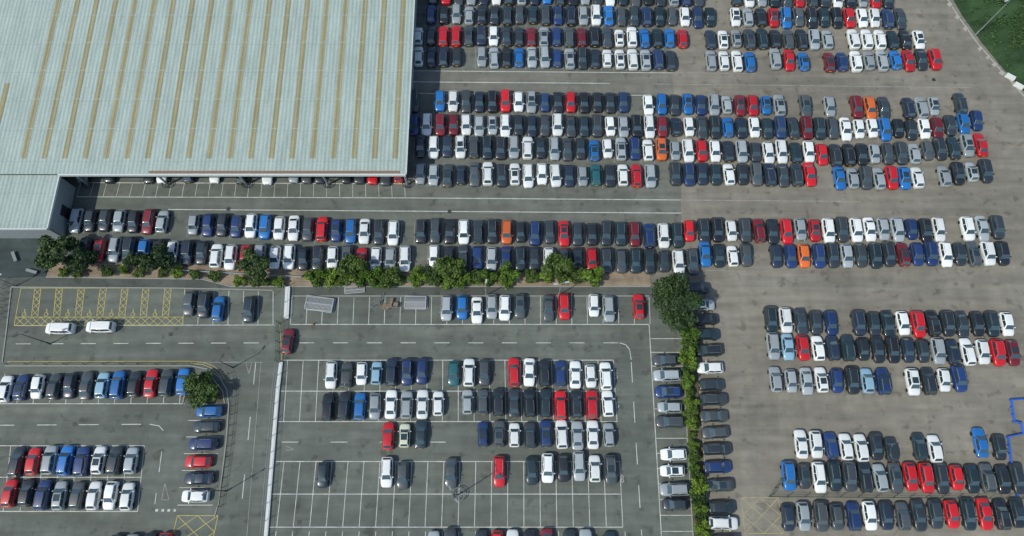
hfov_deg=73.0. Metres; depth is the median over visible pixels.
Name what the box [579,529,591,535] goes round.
parked car
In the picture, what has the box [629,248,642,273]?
parked car
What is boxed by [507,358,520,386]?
parked car
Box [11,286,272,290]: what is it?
kerb
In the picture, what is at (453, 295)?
kerb
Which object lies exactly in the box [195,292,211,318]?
parked car
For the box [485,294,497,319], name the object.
parked car
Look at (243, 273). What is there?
kerb
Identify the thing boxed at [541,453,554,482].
parked car
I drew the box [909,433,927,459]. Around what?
parked car
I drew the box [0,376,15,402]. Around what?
parked car
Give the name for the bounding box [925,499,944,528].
parked car
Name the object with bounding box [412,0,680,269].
yard
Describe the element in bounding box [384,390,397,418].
parked car
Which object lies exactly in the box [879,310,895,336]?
parked car
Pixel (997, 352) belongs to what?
parked car
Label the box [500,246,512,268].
parked car
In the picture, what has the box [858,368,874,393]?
parked car
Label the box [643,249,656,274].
parked car
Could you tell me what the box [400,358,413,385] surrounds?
parked car
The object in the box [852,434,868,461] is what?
parked car
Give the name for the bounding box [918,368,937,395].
parked car
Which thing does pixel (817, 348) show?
parked car
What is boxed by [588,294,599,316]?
parked car
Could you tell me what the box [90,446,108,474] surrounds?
parked car
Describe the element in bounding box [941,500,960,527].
parked car
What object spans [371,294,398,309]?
scrap heap
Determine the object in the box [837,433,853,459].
parked car
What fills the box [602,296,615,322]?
parked car
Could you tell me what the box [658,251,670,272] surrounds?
parked car
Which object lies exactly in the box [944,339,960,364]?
parked car
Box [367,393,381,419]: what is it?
parked car
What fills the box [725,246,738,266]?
parked car
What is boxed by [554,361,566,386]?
parked car
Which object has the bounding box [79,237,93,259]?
parked car
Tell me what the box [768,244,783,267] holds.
parked car
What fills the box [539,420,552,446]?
parked car
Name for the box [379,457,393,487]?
parked car
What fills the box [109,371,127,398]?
parked car
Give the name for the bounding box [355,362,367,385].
parked car
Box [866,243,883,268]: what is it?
parked car
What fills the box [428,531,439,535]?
parked car
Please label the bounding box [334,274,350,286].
shrub
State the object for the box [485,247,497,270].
parked car
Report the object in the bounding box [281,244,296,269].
parked car
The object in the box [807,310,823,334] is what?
parked car
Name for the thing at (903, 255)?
parked car
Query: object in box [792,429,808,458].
parked car
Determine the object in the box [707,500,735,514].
parked car
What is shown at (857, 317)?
parked car
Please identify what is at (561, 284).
street lamp
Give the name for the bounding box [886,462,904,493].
parked car
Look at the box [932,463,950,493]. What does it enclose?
parked car
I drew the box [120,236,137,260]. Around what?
parked car
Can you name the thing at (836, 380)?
parked car
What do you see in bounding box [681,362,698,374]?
shrub
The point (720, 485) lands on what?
parked car
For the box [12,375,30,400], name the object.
parked car
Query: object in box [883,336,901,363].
parked car
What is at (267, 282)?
shrub
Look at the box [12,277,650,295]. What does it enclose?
footpath
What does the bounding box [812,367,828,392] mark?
parked car
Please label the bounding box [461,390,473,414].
parked car
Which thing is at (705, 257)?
parked car
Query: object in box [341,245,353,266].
parked car
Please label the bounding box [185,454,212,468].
parked car
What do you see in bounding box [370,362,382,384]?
parked car
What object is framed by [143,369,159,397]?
parked car
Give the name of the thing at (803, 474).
parked car
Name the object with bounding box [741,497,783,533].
faded yellow markings
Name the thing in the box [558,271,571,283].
shrub
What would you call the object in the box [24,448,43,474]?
parked car
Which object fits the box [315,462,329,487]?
parked car
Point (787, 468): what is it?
parked car
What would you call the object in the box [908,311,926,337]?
parked car
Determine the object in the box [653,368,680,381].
parked car
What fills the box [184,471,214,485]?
parked car
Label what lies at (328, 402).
parked car
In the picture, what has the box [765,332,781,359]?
parked car
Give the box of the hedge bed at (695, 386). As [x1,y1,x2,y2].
[682,316,707,535]
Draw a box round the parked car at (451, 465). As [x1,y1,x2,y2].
[443,458,457,487]
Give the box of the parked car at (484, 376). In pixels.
[477,359,490,385]
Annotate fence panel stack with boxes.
[304,295,335,312]
[344,286,364,293]
[404,295,427,308]
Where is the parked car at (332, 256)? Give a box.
[325,246,338,268]
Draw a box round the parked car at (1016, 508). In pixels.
[1006,499,1023,527]
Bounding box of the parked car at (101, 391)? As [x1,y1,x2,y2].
[94,372,111,398]
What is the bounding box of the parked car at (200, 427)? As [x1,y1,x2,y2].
[192,420,220,433]
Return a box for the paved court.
[0,238,54,277]
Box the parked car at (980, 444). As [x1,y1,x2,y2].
[970,427,988,457]
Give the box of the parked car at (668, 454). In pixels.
[660,447,686,461]
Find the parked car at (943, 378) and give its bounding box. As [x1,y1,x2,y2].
[935,368,951,391]
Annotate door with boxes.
[60,204,70,219]
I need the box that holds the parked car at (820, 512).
[811,501,829,531]
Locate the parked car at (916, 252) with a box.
[908,242,924,265]
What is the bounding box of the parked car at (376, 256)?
[369,247,382,269]
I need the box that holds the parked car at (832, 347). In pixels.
[824,335,839,360]
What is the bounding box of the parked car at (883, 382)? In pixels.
[873,368,890,394]
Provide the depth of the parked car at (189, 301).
111.38 m
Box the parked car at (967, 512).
[957,498,977,530]
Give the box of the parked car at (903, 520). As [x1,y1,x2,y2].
[893,502,910,530]
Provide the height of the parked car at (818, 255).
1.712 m
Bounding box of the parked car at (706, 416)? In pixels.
[699,409,727,422]
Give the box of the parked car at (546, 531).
[540,528,552,535]
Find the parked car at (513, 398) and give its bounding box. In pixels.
[507,389,520,417]
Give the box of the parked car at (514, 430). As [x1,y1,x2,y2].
[508,423,520,446]
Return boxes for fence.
[260,361,278,533]
[281,283,285,317]
[769,496,1023,498]
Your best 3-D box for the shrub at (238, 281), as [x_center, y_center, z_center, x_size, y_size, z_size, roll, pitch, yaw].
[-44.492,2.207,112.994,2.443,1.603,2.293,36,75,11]
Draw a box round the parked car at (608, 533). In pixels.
[603,531,615,535]
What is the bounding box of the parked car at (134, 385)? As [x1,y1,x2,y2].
[127,371,143,397]
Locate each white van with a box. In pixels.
[45,321,76,334]
[86,320,116,333]
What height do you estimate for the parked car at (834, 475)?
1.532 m
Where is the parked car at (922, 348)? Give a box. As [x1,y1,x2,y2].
[914,339,930,362]
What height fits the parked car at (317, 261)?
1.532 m
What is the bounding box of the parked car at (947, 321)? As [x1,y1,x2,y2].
[937,310,956,336]
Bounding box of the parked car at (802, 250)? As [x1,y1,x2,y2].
[796,244,811,267]
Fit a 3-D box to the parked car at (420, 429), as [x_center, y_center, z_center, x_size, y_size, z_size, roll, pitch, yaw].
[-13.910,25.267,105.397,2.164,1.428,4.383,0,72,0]
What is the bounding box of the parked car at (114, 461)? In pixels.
[105,446,124,474]
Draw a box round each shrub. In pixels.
[57,267,69,276]
[71,270,82,277]
[101,264,113,276]
[118,264,128,273]
[132,267,144,277]
[157,268,167,277]
[169,264,182,278]
[189,270,200,279]
[206,270,221,281]
[233,274,247,286]
[248,279,258,287]
[260,278,270,286]
[271,275,284,288]
[303,268,323,287]
[321,267,338,288]
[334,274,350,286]
[348,271,365,286]
[362,266,381,288]
[378,266,400,288]
[396,273,405,285]
[407,264,427,287]
[423,265,441,286]
[441,274,449,290]
[452,271,471,288]
[466,269,484,284]
[480,269,497,286]
[497,261,520,289]
[525,268,539,283]
[538,272,553,283]
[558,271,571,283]
[571,265,587,283]
[581,266,604,286]
[677,345,697,368]
[680,324,700,340]
[680,371,695,389]
[681,336,699,352]
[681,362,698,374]
[682,394,699,411]
[682,404,698,423]
[684,415,698,430]
[685,387,693,395]
[686,440,699,449]
[687,431,695,438]
[687,447,700,463]
[688,460,699,470]
[689,477,709,495]
[689,488,707,505]
[690,469,705,480]
[693,503,708,513]
[693,519,710,535]
[694,512,707,523]
[697,529,710,535]
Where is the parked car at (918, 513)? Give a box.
[908,499,927,530]
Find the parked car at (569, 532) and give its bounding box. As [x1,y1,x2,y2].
[563,529,575,535]
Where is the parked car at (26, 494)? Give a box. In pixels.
[17,479,36,506]
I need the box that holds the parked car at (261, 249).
[253,244,267,264]
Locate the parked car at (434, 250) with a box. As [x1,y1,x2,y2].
[428,245,439,267]
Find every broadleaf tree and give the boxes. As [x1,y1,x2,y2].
[34,235,79,269]
[68,246,98,271]
[122,251,140,267]
[138,243,176,271]
[182,371,218,408]
[236,247,270,283]
[337,253,367,280]
[433,255,466,284]
[540,252,574,283]
[651,271,702,333]
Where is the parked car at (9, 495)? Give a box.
[0,479,20,507]
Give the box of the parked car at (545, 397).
[539,388,552,417]
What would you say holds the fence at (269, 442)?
on the boundary kerb at (271, 466)
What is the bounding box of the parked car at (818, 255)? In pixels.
[810,244,826,268]
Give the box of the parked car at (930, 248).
[922,241,939,266]
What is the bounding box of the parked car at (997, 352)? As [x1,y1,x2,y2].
[988,339,1007,366]
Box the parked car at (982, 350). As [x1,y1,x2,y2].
[973,339,991,364]
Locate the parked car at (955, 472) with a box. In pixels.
[947,465,965,489]
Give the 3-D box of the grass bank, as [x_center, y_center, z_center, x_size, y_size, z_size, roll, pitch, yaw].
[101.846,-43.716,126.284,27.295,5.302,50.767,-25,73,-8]
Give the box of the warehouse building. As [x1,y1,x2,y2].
[0,0,417,237]
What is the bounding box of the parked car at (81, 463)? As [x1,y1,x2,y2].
[73,447,91,476]
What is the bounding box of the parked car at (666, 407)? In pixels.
[657,400,681,413]
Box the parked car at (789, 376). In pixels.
[783,369,798,392]
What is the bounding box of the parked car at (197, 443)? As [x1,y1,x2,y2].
[188,436,218,450]
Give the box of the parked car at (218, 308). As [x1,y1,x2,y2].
[211,296,226,321]
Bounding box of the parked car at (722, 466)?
[703,459,731,473]
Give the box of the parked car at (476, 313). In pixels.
[470,297,483,323]
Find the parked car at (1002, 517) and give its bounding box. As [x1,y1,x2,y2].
[990,499,1011,529]
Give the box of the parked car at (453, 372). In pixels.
[447,361,459,385]
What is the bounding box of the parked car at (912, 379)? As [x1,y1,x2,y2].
[903,368,921,395]
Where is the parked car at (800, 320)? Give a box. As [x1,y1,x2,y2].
[792,308,808,334]
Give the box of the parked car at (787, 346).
[780,334,795,360]
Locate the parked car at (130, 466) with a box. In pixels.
[123,447,140,473]
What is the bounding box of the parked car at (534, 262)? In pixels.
[528,247,540,271]
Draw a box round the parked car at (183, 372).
[176,368,190,394]
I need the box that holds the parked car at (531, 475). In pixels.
[525,457,538,484]
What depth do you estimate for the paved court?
115.13 m
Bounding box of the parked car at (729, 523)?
[707,515,737,530]
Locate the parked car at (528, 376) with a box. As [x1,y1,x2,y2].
[522,358,535,386]
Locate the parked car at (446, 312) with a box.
[439,295,452,320]
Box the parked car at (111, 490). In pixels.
[101,481,120,509]
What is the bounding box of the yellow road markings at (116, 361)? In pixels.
[7,289,281,535]
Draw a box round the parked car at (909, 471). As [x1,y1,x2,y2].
[901,462,919,490]
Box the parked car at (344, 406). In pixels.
[337,392,351,420]
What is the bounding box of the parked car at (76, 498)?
[68,482,87,509]
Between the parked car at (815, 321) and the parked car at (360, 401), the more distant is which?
the parked car at (815, 321)
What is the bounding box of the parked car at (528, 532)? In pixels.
[523,530,535,535]
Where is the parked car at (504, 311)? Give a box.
[498,295,510,320]
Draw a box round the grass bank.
[954,0,1023,90]
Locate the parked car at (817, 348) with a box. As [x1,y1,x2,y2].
[809,336,824,360]
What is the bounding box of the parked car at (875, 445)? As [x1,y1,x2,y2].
[867,433,884,459]
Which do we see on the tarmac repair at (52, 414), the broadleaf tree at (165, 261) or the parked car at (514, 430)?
the parked car at (514, 430)
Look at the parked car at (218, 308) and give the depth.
111.05 m
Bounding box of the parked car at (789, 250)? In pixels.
[782,244,797,268]
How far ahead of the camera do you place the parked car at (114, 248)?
114.29 m
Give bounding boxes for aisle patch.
[413,71,673,94]
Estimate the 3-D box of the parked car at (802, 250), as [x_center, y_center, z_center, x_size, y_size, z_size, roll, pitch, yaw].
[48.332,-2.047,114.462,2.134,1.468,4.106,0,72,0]
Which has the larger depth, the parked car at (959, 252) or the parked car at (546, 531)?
the parked car at (959, 252)
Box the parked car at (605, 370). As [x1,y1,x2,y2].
[599,362,612,390]
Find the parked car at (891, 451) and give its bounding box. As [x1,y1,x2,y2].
[882,437,898,461]
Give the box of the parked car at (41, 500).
[33,480,53,509]
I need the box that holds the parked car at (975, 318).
[967,311,985,336]
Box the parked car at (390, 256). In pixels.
[383,248,396,268]
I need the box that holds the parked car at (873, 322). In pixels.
[865,312,881,335]
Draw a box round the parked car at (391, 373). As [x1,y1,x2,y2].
[384,358,398,386]
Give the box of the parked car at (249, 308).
[241,296,256,322]
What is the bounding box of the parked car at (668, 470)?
[659,464,684,477]
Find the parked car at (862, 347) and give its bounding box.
[854,338,870,360]
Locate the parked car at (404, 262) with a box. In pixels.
[398,246,410,271]
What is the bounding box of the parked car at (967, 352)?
[957,338,976,365]
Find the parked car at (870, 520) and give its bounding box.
[860,501,878,530]
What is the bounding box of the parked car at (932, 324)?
[923,310,941,336]
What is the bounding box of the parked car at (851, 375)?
[843,366,860,394]
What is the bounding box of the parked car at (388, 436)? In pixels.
[381,422,394,449]
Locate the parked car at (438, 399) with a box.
[431,391,444,415]
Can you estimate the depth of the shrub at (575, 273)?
112.31 m
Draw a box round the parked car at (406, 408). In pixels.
[399,391,413,418]
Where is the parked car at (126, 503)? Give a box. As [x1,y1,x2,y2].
[119,482,136,510]
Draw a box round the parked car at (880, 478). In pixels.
[870,463,888,491]
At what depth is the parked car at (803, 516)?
101.13 m
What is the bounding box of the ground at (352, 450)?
[0,134,691,535]
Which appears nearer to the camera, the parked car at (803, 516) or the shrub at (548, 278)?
the parked car at (803, 516)
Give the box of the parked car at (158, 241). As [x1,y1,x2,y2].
[152,239,165,258]
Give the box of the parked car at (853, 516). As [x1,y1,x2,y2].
[844,502,861,530]
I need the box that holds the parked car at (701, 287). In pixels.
[685,281,709,293]
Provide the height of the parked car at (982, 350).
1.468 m
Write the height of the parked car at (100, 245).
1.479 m
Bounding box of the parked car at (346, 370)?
[339,363,353,387]
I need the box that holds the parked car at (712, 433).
[701,425,728,439]
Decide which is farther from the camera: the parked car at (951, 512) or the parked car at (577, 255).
the parked car at (577, 255)
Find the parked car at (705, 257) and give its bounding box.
[698,242,712,266]
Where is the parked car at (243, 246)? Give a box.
[239,244,252,270]
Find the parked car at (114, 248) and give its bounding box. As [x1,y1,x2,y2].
[106,237,122,262]
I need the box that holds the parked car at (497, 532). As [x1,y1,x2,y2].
[491,530,502,535]
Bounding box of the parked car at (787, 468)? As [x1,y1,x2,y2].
[780,461,797,490]
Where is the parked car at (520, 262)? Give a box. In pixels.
[514,246,526,270]
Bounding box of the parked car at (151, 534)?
[145,533,157,535]
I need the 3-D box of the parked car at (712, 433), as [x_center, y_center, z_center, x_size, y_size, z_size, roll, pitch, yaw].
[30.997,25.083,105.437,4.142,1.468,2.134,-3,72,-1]
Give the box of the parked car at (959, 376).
[949,365,968,391]
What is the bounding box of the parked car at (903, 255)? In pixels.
[894,243,910,266]
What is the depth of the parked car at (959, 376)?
107.41 m
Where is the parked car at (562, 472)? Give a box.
[556,455,570,481]
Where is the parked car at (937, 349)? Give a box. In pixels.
[928,337,946,364]
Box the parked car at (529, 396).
[522,388,536,417]
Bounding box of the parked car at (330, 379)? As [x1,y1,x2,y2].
[323,361,337,388]
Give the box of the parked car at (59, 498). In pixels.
[51,481,69,509]
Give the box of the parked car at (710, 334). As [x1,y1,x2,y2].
[698,327,719,340]
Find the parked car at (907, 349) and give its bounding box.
[899,338,916,362]
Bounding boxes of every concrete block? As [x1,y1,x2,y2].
[1004,73,1015,80]
[1013,81,1023,89]
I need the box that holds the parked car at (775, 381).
[767,366,781,392]
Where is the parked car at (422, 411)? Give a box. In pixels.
[415,389,428,418]
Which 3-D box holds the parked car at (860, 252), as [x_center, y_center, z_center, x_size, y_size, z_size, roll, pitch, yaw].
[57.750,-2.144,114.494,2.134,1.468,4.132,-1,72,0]
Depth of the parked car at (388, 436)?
104.68 m
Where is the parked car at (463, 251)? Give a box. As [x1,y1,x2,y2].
[457,245,468,270]
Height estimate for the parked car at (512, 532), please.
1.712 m
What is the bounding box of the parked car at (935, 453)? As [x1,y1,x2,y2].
[925,435,942,462]
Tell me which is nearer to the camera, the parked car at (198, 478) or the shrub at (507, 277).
the parked car at (198, 478)
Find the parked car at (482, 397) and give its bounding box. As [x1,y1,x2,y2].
[476,389,489,414]
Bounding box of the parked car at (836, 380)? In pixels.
[828,369,844,392]
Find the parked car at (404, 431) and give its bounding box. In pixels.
[398,424,410,447]
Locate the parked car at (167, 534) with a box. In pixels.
[160,532,173,535]
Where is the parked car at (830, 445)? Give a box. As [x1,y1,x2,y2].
[822,432,838,458]
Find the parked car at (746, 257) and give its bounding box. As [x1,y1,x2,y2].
[739,244,752,266]
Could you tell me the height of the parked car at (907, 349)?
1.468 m
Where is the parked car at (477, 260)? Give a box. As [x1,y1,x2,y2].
[471,246,483,269]
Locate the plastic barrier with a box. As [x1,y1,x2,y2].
[1005,398,1023,495]
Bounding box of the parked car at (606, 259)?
[600,247,613,272]
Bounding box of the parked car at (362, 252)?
[355,248,367,269]
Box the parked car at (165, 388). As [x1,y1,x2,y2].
[158,370,175,396]
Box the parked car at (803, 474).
[796,464,811,488]
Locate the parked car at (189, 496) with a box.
[181,489,209,503]
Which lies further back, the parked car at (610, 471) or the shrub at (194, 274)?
the shrub at (194, 274)
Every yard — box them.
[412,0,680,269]
[651,0,1023,535]
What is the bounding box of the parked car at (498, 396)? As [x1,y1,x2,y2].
[491,388,505,415]
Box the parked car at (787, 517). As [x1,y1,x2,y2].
[779,504,795,530]
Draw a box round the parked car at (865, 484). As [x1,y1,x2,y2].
[856,462,872,492]
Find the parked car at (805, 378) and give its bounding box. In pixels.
[798,367,814,394]
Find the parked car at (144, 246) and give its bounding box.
[136,239,151,255]
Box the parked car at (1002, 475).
[992,465,1012,493]
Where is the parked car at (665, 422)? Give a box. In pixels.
[655,414,684,428]
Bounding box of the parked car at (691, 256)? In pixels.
[685,249,699,274]
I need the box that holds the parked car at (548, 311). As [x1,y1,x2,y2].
[542,295,554,321]
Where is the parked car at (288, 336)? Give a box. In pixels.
[281,329,295,353]
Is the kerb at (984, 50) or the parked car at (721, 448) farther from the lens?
the kerb at (984, 50)
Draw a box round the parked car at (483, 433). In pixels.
[476,422,489,446]
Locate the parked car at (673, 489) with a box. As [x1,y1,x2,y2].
[659,482,689,496]
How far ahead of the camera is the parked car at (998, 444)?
104.29 m
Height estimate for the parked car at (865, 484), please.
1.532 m
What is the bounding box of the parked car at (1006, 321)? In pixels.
[998,312,1015,336]
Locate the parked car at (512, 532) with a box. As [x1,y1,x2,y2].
[506,529,518,535]
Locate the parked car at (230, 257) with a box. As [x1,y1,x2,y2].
[222,245,238,270]
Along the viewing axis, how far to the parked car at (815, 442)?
104.39 m
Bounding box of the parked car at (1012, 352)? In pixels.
[1003,340,1021,365]
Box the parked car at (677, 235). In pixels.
[670,222,684,247]
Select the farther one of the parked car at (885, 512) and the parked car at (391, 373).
the parked car at (391, 373)
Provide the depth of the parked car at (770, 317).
110.37 m
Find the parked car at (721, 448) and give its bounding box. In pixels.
[701,441,731,455]
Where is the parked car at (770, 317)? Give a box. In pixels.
[762,306,778,332]
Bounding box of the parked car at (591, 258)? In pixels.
[586,248,598,269]
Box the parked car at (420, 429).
[414,419,427,448]
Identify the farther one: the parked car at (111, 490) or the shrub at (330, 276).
the shrub at (330, 276)
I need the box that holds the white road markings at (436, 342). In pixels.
[0,70,691,535]
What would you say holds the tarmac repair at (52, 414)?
on the ground at (352, 450)
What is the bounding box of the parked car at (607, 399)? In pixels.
[601,391,614,416]
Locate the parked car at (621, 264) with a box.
[615,249,627,273]
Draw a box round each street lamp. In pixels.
[12,330,50,344]
[201,485,227,495]
[448,486,464,502]
[554,281,568,294]
[975,0,1009,34]
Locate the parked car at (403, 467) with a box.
[395,461,409,489]
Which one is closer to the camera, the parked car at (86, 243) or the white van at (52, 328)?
the white van at (52, 328)
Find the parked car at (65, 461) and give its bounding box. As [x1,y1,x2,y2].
[56,445,76,475]
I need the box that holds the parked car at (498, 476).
[492,456,505,486]
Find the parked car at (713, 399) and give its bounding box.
[698,392,726,405]
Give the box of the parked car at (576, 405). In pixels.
[569,390,583,417]
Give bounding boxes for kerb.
[2,287,11,361]
[5,365,228,516]
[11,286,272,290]
[46,277,649,286]
[171,269,301,277]
[182,376,224,403]
[217,373,233,506]
[264,362,282,535]
[284,286,290,318]
[292,295,648,296]
[681,338,693,535]
[695,325,709,530]
[948,0,1023,95]
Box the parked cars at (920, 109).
[67,0,1005,248]
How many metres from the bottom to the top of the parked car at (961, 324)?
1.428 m
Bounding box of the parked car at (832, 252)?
[825,242,840,267]
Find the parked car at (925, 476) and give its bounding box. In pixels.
[916,463,935,492]
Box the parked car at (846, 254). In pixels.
[838,244,854,267]
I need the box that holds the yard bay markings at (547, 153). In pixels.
[83,7,930,275]
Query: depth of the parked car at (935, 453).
104.20 m
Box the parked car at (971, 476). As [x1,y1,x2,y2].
[962,465,981,492]
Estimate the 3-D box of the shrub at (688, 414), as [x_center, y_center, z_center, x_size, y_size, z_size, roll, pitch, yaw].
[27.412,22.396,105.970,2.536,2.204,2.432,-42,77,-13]
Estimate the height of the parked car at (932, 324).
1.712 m
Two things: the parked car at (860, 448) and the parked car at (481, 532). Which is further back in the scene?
the parked car at (860, 448)
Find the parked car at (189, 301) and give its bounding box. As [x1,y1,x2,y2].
[181,291,197,315]
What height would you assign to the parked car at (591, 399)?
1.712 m
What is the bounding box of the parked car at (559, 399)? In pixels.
[553,391,567,419]
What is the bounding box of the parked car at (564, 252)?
[558,248,568,264]
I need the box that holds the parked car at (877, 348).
[869,336,885,362]
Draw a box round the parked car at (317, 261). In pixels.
[310,245,324,270]
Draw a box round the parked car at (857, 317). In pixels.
[849,310,867,335]
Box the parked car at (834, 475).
[825,461,843,490]
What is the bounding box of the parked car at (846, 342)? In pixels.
[839,335,855,361]
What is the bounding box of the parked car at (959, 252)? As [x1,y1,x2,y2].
[951,243,967,265]
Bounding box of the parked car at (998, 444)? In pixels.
[989,435,1007,459]
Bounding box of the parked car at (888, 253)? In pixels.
[880,241,897,266]
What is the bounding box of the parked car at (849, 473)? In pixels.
[840,461,858,491]
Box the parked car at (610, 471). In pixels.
[603,455,618,484]
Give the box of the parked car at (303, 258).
[296,246,309,270]
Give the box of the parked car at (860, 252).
[852,243,868,267]
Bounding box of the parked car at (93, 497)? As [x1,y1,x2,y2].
[85,481,103,509]
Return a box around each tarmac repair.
[0,327,646,448]
[735,78,997,435]
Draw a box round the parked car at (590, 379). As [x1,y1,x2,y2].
[584,365,597,387]
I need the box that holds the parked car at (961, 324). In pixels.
[953,311,970,337]
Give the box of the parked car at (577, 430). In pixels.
[570,421,583,449]
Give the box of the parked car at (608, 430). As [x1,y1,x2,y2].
[602,423,614,446]
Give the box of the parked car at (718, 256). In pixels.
[712,244,725,267]
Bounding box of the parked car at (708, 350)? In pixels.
[695,343,722,356]
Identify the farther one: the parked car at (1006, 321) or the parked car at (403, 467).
the parked car at (1006, 321)
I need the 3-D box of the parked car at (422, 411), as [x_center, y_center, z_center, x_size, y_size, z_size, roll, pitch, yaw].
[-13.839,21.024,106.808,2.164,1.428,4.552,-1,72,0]
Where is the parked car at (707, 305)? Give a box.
[690,298,714,310]
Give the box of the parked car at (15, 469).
[7,447,27,477]
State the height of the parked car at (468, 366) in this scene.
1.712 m
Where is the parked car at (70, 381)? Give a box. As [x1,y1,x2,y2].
[61,373,79,398]
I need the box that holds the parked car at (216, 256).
[209,244,224,268]
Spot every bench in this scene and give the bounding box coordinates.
[11,251,17,261]
[25,268,36,273]
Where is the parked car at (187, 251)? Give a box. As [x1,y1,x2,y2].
[179,240,195,265]
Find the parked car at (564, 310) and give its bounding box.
[558,293,570,319]
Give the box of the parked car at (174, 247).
[167,241,179,261]
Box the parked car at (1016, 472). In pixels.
[1007,463,1023,493]
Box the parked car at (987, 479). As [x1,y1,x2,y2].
[976,463,996,492]
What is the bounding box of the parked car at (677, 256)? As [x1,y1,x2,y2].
[671,250,685,273]
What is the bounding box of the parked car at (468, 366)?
[462,359,475,386]
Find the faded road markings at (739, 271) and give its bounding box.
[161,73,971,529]
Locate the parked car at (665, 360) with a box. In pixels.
[652,353,678,366]
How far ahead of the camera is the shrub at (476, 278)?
112.01 m
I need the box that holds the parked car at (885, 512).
[876,501,894,529]
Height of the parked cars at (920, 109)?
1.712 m
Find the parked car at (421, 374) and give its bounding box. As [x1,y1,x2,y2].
[415,358,428,384]
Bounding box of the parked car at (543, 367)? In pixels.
[537,359,551,386]
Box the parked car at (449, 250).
[444,246,454,267]
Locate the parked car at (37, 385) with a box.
[29,375,46,398]
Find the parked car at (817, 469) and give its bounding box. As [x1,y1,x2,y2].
[810,462,827,492]
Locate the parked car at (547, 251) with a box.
[543,248,553,265]
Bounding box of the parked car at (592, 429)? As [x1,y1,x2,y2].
[586,420,599,448]
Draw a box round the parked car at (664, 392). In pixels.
[654,384,681,398]
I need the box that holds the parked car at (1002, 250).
[993,241,1010,265]
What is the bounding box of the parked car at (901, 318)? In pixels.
[893,311,911,335]
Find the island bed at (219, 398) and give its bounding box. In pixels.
[181,377,223,402]
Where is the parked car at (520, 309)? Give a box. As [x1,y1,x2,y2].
[514,294,526,318]
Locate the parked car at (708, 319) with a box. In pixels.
[695,312,717,325]
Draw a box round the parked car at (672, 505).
[662,497,687,511]
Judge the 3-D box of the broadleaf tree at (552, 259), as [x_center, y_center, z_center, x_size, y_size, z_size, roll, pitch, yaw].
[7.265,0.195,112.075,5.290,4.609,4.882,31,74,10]
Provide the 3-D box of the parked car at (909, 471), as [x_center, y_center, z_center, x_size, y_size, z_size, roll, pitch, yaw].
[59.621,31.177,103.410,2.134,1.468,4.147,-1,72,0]
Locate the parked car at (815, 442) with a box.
[807,430,824,457]
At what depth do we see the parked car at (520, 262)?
113.59 m
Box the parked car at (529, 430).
[523,422,536,448]
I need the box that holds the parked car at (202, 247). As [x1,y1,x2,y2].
[194,241,209,264]
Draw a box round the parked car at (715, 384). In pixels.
[698,378,723,390]
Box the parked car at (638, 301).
[632,294,644,318]
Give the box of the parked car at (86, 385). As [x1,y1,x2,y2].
[79,371,95,400]
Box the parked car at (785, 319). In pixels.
[777,307,793,333]
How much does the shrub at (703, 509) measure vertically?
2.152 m
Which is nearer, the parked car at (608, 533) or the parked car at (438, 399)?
the parked car at (608, 533)
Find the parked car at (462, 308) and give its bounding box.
[455,295,467,319]
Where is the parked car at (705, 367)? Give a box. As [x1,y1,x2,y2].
[697,361,722,373]
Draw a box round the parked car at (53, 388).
[45,374,63,399]
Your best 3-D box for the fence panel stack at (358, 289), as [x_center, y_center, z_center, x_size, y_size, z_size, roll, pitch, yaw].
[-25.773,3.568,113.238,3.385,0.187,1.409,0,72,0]
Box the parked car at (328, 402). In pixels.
[321,393,334,420]
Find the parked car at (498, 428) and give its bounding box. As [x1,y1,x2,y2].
[492,420,505,446]
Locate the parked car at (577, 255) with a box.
[572,247,584,268]
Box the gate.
[275,320,279,361]
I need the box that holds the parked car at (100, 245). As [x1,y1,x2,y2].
[93,238,108,261]
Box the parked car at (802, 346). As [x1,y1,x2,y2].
[794,335,810,360]
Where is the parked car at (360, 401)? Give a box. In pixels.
[353,393,366,419]
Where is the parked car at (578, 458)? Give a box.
[572,451,586,480]
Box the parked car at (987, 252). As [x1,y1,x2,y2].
[978,241,996,265]
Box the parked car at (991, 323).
[982,311,1001,336]
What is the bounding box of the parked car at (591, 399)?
[585,390,598,418]
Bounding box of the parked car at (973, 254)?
[964,241,981,266]
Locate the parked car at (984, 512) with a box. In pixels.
[974,498,994,529]
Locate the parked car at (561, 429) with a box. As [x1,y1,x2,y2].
[555,420,568,448]
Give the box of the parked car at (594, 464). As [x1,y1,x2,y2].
[588,455,601,481]
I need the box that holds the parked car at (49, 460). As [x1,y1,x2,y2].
[40,445,60,474]
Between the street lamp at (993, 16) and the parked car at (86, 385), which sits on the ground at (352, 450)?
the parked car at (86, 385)
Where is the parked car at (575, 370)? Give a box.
[569,361,581,388]
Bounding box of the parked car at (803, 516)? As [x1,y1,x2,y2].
[795,502,811,530]
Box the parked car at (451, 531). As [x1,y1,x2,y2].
[444,527,456,535]
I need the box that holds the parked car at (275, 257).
[269,246,281,269]
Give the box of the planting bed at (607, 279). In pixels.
[46,263,650,285]
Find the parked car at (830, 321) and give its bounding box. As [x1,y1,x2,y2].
[822,310,838,335]
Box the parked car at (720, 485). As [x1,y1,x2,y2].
[706,478,733,492]
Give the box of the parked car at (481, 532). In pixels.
[475,530,487,535]
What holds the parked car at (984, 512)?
on the storage yard at (951, 418)
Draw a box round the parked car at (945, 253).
[937,242,953,267]
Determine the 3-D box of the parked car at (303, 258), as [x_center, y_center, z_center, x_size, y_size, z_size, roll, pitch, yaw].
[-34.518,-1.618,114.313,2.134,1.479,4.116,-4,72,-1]
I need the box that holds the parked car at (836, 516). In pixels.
[827,504,844,529]
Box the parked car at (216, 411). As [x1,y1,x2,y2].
[196,405,222,417]

